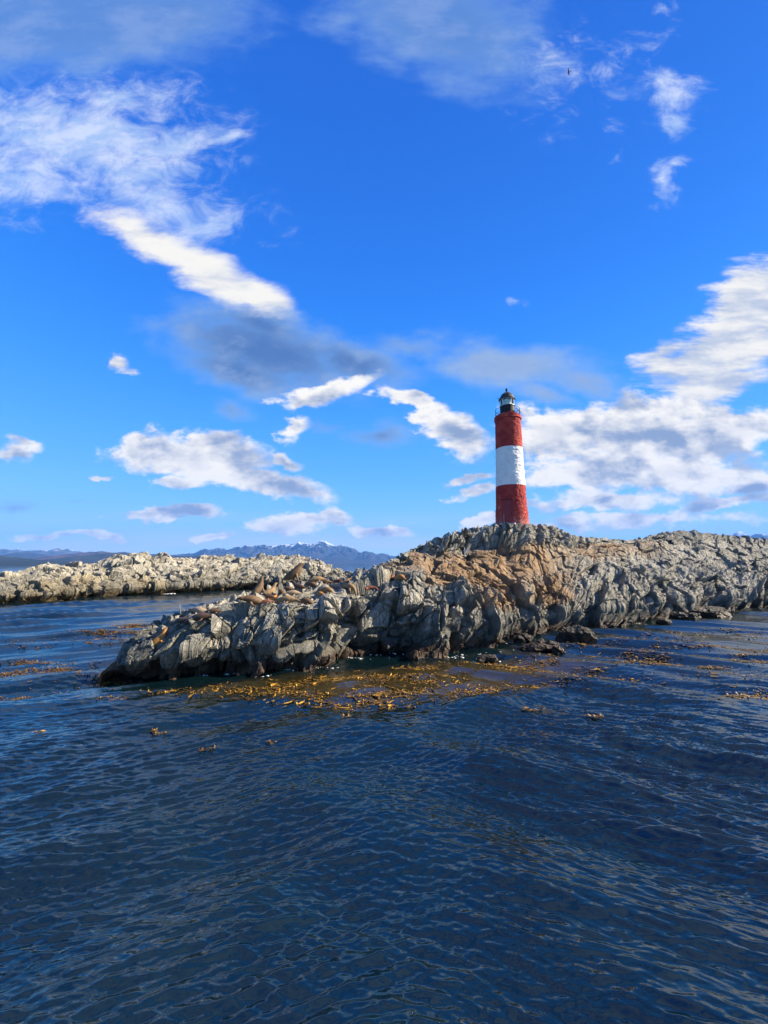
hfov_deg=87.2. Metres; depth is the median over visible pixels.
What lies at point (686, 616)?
boulder
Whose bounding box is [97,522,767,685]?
rocky island
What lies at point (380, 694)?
floating kelp
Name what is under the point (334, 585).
sea lion
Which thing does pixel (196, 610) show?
sea lion
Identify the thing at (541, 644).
boulder
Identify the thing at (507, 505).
door
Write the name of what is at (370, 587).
sea lion
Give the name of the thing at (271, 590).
sea lion
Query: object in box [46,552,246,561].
hill
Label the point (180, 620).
sea lion
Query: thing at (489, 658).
boulder
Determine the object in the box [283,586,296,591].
sea lion
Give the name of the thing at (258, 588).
sea lion
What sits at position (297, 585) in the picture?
sea lion
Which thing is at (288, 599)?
sea lion
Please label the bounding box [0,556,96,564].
hill
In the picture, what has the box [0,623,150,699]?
floating kelp
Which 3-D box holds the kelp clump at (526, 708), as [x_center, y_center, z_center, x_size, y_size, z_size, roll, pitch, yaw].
[5.563,7.367,15.105,0.884,0.160,0.382,-2,-8,18]
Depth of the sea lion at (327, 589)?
25.91 m
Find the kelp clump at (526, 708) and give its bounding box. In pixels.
[520,706,544,710]
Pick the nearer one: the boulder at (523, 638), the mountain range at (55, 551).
the boulder at (523, 638)
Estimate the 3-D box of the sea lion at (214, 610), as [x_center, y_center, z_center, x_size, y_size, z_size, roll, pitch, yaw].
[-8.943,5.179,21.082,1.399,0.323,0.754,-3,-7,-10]
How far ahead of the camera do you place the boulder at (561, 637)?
28.88 m
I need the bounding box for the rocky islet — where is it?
[0,551,352,603]
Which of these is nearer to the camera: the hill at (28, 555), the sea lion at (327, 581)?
the sea lion at (327, 581)
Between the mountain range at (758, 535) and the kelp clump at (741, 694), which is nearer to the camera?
the kelp clump at (741, 694)
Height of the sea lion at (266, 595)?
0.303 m
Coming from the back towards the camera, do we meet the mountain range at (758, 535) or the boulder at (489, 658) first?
the mountain range at (758, 535)
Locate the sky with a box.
[0,0,767,555]
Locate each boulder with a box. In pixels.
[476,654,497,662]
[512,633,533,643]
[520,638,559,652]
[550,644,565,653]
[555,631,568,642]
[563,625,597,644]
[655,619,672,624]
[670,611,701,620]
[690,605,731,618]
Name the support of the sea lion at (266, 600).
on the rocky island
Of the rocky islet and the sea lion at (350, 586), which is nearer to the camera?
the sea lion at (350, 586)
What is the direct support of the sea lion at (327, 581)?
on the rocky island
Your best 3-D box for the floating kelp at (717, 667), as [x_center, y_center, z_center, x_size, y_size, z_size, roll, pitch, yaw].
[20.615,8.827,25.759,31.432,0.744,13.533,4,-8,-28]
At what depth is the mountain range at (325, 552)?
9974.35 m
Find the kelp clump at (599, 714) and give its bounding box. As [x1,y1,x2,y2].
[584,713,604,717]
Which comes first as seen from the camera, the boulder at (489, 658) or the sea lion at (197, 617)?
the sea lion at (197, 617)
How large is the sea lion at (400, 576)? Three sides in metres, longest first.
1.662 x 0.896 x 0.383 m
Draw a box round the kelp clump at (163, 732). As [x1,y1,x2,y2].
[150,728,171,735]
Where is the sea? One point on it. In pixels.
(498, 856)
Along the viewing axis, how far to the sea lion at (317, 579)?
25.63 m
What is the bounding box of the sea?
[0,564,767,1023]
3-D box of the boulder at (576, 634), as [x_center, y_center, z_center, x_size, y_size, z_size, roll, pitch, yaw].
[13.815,8.854,28.438,2.033,1.708,1.646,0,-7,0]
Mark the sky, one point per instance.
(273, 272)
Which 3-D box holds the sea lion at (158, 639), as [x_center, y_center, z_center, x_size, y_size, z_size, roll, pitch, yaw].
[-11.336,6.288,19.907,1.461,0.661,0.672,-22,-7,-19]
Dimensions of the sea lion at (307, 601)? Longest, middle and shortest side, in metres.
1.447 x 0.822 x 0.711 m
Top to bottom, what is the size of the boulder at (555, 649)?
0.646 m
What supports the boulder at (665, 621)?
in the sea
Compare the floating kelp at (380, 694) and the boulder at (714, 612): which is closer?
the floating kelp at (380, 694)
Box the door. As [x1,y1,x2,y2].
[502,499,513,522]
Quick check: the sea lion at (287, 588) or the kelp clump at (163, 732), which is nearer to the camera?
the kelp clump at (163, 732)
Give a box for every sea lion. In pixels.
[152,627,167,645]
[170,617,188,624]
[179,612,211,624]
[188,607,206,613]
[204,608,220,613]
[237,595,262,606]
[250,576,264,594]
[256,599,274,604]
[262,582,277,593]
[262,593,275,598]
[274,596,299,603]
[283,563,304,580]
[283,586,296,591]
[286,590,300,595]
[291,580,307,588]
[299,598,313,604]
[300,581,316,587]
[304,576,326,582]
[317,586,333,592]
[322,580,333,583]
[330,583,341,587]
[338,583,356,594]
[365,585,379,590]
[395,574,405,579]
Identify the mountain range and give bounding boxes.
[0,548,80,555]
[173,540,395,563]
[726,531,767,539]
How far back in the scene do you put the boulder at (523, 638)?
27.83 m
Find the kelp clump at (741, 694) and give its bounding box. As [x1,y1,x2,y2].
[724,692,747,696]
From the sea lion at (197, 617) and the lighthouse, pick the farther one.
the lighthouse
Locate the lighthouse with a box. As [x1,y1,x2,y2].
[494,388,529,526]
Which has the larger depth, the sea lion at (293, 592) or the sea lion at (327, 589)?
the sea lion at (293, 592)
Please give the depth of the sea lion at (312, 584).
29.98 m
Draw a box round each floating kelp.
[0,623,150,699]
[140,652,602,710]
[495,628,767,699]
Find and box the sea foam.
[159,593,639,678]
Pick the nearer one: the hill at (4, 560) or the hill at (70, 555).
the hill at (4, 560)
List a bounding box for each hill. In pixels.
[0,553,49,558]
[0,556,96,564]
[33,551,110,559]
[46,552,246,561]
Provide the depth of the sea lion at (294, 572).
25.61 m
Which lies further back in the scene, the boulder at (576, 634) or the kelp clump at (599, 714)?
the boulder at (576, 634)
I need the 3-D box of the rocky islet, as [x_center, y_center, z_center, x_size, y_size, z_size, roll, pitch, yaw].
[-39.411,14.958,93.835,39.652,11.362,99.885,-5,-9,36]
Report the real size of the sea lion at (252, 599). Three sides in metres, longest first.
1.924 x 1.037 x 0.444 m
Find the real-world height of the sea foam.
0.549 m

